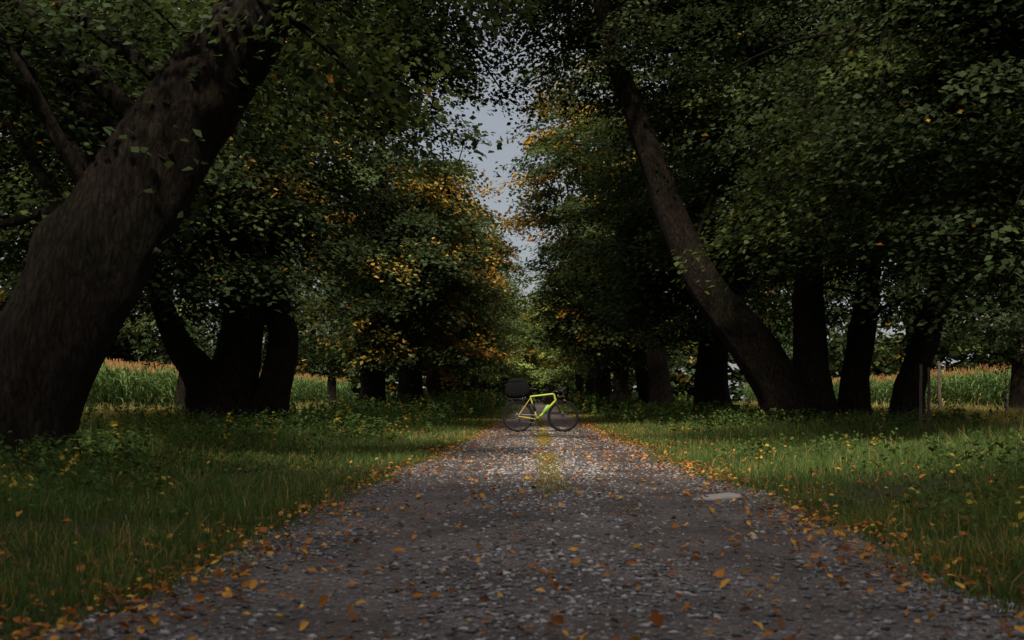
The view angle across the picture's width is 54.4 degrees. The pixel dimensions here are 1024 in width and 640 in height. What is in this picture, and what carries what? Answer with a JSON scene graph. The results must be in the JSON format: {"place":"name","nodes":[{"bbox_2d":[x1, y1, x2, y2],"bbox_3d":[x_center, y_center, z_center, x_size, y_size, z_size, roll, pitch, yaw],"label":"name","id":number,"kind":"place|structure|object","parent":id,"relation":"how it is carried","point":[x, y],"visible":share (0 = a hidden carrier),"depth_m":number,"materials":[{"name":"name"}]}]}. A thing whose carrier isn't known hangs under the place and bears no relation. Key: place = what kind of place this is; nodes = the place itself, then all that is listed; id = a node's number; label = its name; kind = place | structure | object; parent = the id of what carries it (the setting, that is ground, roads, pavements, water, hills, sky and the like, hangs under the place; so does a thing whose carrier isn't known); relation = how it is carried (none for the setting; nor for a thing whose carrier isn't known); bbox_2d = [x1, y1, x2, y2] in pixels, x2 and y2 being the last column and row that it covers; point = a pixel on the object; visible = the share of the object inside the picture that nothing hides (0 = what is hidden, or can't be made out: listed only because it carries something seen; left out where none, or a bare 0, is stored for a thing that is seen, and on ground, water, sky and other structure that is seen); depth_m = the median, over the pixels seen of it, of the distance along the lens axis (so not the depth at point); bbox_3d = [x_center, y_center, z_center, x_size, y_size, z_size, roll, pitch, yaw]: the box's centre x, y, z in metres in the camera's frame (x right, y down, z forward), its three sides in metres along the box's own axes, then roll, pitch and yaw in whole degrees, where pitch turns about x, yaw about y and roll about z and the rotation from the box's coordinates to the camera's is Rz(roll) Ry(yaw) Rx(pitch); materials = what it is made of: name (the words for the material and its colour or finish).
{"place":"outdoors","nodes":[
{"label":"outdoors","id":0,"kind":"place"},
{"bbox_2d":[84,358,352,408],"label":"corn field","id":1,"kind":"structure","parent":0,"point":[125,383],"depth_m":49.23,"materials":[{"name":"green plant"}]},
{"bbox_2d":[0,0,1005,397],"label":"sky","id":2,"kind":"structure","parent":0,"point":[496,123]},
{"bbox_2d":[0,398,1023,639],"bbox_3d":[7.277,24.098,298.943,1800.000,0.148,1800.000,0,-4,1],"label":"ground","id":3,"kind":"structure","parent":0,"point":[850,488],"depth_m":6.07,"materials":[{"name":"green plant"}]},
{"bbox_2d":[0,1,101,311],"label":"linden tree","id":4,"kind":"object","parent":3,"relation":"on","point":[18,241],"visible":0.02,"depth_m":21.08,"materials":[{"name":"green plant"}]},
{"bbox_2d":[118,210,229,408],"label":"linden tree","id":5,"kind":"object","parent":3,"relation":"on","point":[180,389],"visible":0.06,"depth_m":37.88,"materials":[{"name":"green plant"}]},
{"bbox_2d":[0,0,525,469],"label":"linden tree","id":6,"kind":"object","parent":3,"relation":"on","point":[104,232],"visible":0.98,"depth_m":9.48,"materials":[{"name":"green plant"}]},
{"bbox_2d":[194,170,360,367],"bbox_3d":[-13.111,-2.130,52.838,8.942,14.347,7.601,-2,-5,28],"label":"linden tree","id":7,"kind":"object","parent":3,"relation":"on","point":[265,343],"visible":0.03,"depth_m":51.73,"materials":[{"name":"green plant"}]},
{"bbox_2d":[0,0,556,424],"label":"linden tree","id":8,"kind":"object","parent":3,"relation":"on","point":[256,291],"visible":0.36,"depth_m":19.60,"materials":[{"name":"green plant"}]},
{"bbox_2d":[262,219,362,404],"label":"linden tree","id":9,"kind":"object","parent":3,"relation":"on","point":[333,371],"visible":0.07,"depth_m":67.86,"materials":[{"name":"green plant"}]},
{"bbox_2d":[263,0,517,407],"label":"linden tree","id":10,"kind":"object","parent":3,"relation":"on","point":[410,209],"visible":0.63,"depth_m":33.01,"materials":[{"name":"green plant"}]},
{"bbox_2d":[306,148,531,408],"bbox_3d":[-3.807,-1.655,43.961,9.798,11.959,11.907,0,-4,1],"label":"linden tree","id":11,"kind":"object","parent":3,"relation":"on","point":[410,381],"visible":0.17,"depth_m":43.59,"materials":[{"name":"green plant"}]},
{"bbox_2d":[330,191,548,398],"bbox_3d":[-4.013,-1.062,54.397,11.551,12.430,10.069,2,-5,-20],"label":"linden tree","id":12,"kind":"object","parent":3,"relation":"on","point":[433,382],"visible":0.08,"depth_m":54.32,"materials":[{"name":"green plant"}]},
{"bbox_2d":[389,227,534,398],"bbox_3d":[-4.391,-0.442,64.292,12.374,12.740,10.027,-1,-5,9],"label":"linden tree","id":13,"kind":"object","parent":3,"relation":"on","point":[462,372],"visible":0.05,"depth_m":63.66,"materials":[{"name":"green plant"}]},
{"bbox_2d":[452,258,538,392],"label":"linden tree","id":14,"kind":"object","parent":3,"relation":"on","point":[483,373],"visible":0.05,"depth_m":74.70,"materials":[{"name":"green plant"}]},
{"bbox_2d":[463,259,527,397],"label":"linden tree","id":15,"kind":"object","parent":3,"relation":"on","point":[474,384],"visible":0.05,"depth_m":87.95,"materials":[{"name":"green plant"}]},
{"bbox_2d":[465,281,529,394],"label":"linden tree","id":16,"kind":"object","parent":3,"relation":"on","point":[482,385],"visible":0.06,"depth_m":100.50,"materials":[{"name":"green plant"}]},
{"bbox_2d":[0,387,1023,540],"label":"undergrowth weeds","id":17,"kind":"object","parent":3,"relation":"on","point":[445,403],"visible":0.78,"depth_m":14.31,"materials":[{"name":"green plant"}]},
{"bbox_2d":[0,250,1023,402],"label":"distant trees","id":18,"kind":"object","parent":3,"relation":"on","point":[682,383],"visible":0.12,"depth_m":166.55,"materials":[{"name":"green plant"}]},
{"bbox_2d":[487,293,543,402],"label":"linden tree","id":19,"kind":"object","parent":3,"relation":"on","point":[504,379],"visible":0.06,"depth_m":120.61,"materials":[{"name":"green plant"}]},
{"bbox_2d":[498,306,571,403],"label":"linden tree","id":20,"kind":"object","parent":3,"relation":"on","point":[531,394],"visible":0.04,"depth_m":133.10,"materials":[{"name":"green plant"}]},
{"bbox_2d":[510,288,576,404],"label":"linden tree","id":21,"kind":"object","parent":3,"relation":"on","point":[538,374],"visible":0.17,"depth_m":117.13,"materials":[{"name":"green plant"}]},
{"bbox_2d":[526,302,587,402],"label":"linden tree","id":22,"kind":"object","parent":3,"relation":"on","point":[579,381],"visible":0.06,"depth_m":102.34,"materials":[{"name":"green plant"}]},
{"bbox_2d":[541,357,585,400],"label":"linden tree","id":23,"kind":"object","parent":3,"relation":"on","point":[564,384],"visible":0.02,"depth_m":139.03,"materials":[{"name":"green plant"}]},
{"bbox_2d":[537,287,613,398],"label":"linden tree","id":24,"kind":"object","parent":3,"relation":"on","point":[590,384],"visible":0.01,"depth_m":89.24,"materials":[{"name":"green plant"}]},
{"bbox_2d":[527,358,634,394],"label":"linden tree","id":25,"kind":"object","parent":3,"relation":"on","point":[574,377],"depth_m":121.48,"materials":[{"name":"green plant"}]},
{"bbox_2d":[478,55,685,411],"bbox_3d":[3.416,-3.627,42.334,9.539,15.783,10.891,1,-5,-17],"label":"linden tree","id":26,"kind":"object","parent":3,"relation":"on","point":[660,389],"visible":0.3,"depth_m":41.46,"materials":[{"name":"green plant"}]},
{"bbox_2d":[536,240,635,399],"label":"linden tree","id":27,"kind":"object","parent":3,"relation":"on","point":[596,379],"depth_m":77.44,"materials":[{"name":"green plant"}]},
{"bbox_2d":[511,223,666,406],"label":"linden tree","id":28,"kind":"object","parent":3,"relation":"on","point":[604,385],"depth_m":66.45,"materials":[{"name":"green plant"}]},
{"bbox_2d":[504,199,697,406],"bbox_3d":[5.128,-0.589,46.247,10.907,10.316,10.450,0,-4,1],"label":"linden tree","id":29,"kind":"object","parent":3,"relation":"on","point":[581,319],"visible":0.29,"depth_m":44.97,"materials":[{"name":"green plant"}]},
{"bbox_2d":[523,188,693,408],"bbox_3d":[6.070,-1.502,57.548,10.269,13.826,13.883,3,-5,-35],"label":"linden tree","id":30,"kind":"object","parent":3,"relation":"on","point":[620,387],"visible":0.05,"depth_m":56.54,"materials":[{"name":"green plant"}]},
{"bbox_2d":[611,350,688,397],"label":"linden tree","id":31,"kind":"object","parent":3,"relation":"on","point":[630,385],"visible":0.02,"depth_m":128.47,"materials":[{"name":"green plant"}]},
{"bbox_2d":[526,0,849,415],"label":"linden tree","id":32,"kind":"object","parent":3,"relation":"on","point":[711,384],"visible":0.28,"depth_m":29.97,"materials":[{"name":"green plant"}]},
{"bbox_2d":[394,0,988,421],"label":"linden tree","id":33,"kind":"object","parent":3,"relation":"on","point":[774,376],"visible":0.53,"depth_m":22.18,"materials":[{"name":"green plant"}]},
{"bbox_2d":[726,246,792,404],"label":"linden tree","id":34,"kind":"object","parent":3,"relation":"on","point":[781,340],"visible":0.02,"depth_m":64.73,"materials":[{"name":"green plant"}]},
{"bbox_2d":[752,207,882,369],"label":"linden tree","id":35,"kind":"object","parent":3,"relation":"on","point":[826,297],"visible":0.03,"depth_m":49.64,"materials":[{"name":"green plant"}]},
{"bbox_2d":[652,0,1023,340],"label":"linden tree","id":36,"kind":"object","parent":3,"relation":"on","point":[959,88],"visible":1,"depth_m":13.22,"materials":[{"name":"green plant"}]},
{"bbox_2d":[699,0,1023,417],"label":"linden tree","id":37,"kind":"object","parent":3,"relation":"on","point":[854,388],"visible":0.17,"depth_m":20.18,"materials":[{"name":"green plant"}]},
{"bbox_2d":[778,13,1012,411],"bbox_3d":[14.006,-4.162,35.884,8.942,15.782,7.601,2,-5,-29],"label":"linden tree","id":38,"kind":"object","parent":3,"relation":"on","point":[884,317],"visible":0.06,"depth_m":35.02,"materials":[{"name":"green plant"}]},
{"bbox_2d":[919,364,922,436],"bbox_3d":[6.480,1.377,15.792,0.090,1.356,0.078,0,-4,1],"label":"wooden stake","id":39,"kind":"object","parent":3,"relation":"on","point":[920,400],"visible":0.78,"depth_m":15.79,"materials":[{"name":"brown wood"}]},
{"bbox_2d":[926,367,930,433],"bbox_3d":[6.636,1.409,15.879,0.109,1.305,0.064,0,-4,1],"label":"wooden stake","id":40,"kind":"object","parent":3,"relation":"on","point":[928,405],"visible":0.78,"depth_m":15.87,"materials":[{"name":"brown wood"}]},
{"bbox_2d":[853,1,1023,420],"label":"linden tree","id":41,"kind":"object","parent":3,"relation":"on","point":[921,349],"visible":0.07,"depth_m":21.58,"materials":[{"name":"green plant"}]},
{"bbox_2d":[937,361,941,409],"bbox_3d":[14.425,2.409,33.575,0.132,2.057,0.150,0,-4,1],"label":"fence post","id":42,"kind":"object","parent":3,"relation":"on","point":[939,384],"visible":0.78,"depth_m":33.56,"materials":[{"name":"grey wood"}]},
{"bbox_2d":[947,214,1023,410],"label":"linden tree","id":43,"kind":"object","parent":3,"relation":"on","point":[1016,361],"visible":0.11,"depth_m":43.13,"materials":[{"name":"green plant"}]},
{"bbox_2d":[1004,390,1007,409],"bbox_3d":[16.621,2.905,33.489,0.115,1.075,0.155,-3,-6,37],"label":"fence post","id":44,"kind":"object","parent":3,"relation":"on","point":[1005,399],"visible":0.61,"depth_m":33.48,"materials":[{"name":"grey wood"}]},
{"bbox_2d":[1013,219,1023,318],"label":"linden tree","id":45,"kind":"object","parent":3,"relation":"on","point":[1016,306],"visible":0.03,"depth_m":27.97,"materials":[{"name":"green plant"}]},
{"bbox_2d":[24,403,1023,639],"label":"gravel road","id":46,"kind":"structure","parent":0,"point":[817,615],"depth_m":4.41,"materials":[{"name":"grey gravel"}]},
{"bbox_2d":[0,412,1023,639],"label":"fallen leaves","id":47,"kind":"object","parent":46,"relation":"on","point":[656,619],"visible":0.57,"depth_m":4.82,"materials":[{"name":"orange plant"}]},
{"bbox_2d":[502,378,578,431],"bbox_3d":[0.633,1.907,22.312,1.729,1.206,0.470,0,-3,-1],"label":"bicycle","id":48,"kind":"object","parent":46,"relation":"on","point":[517,388],"visible":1,"depth_m":22.27,"materials":[{"name":"rubber"}]},
{"bbox_2d":[692,493,742,500],"bbox_3d":[1.572,1.366,7.630,0.405,0.070,0.174,-4,-2,-6],"label":"flat rock","id":49,"kind":"object","parent":46,"relation":"on","point":[726,496],"visible":0.65,"depth_m":7.58,"materials":[{"name":"stone"}]},
{"bbox_2d":[742,363,1010,406],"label":"corn field","id":50,"kind":"structure","parent":0,"point":[983,387],"depth_m":64.45,"materials":[{"name":"green plant"}]}
]}

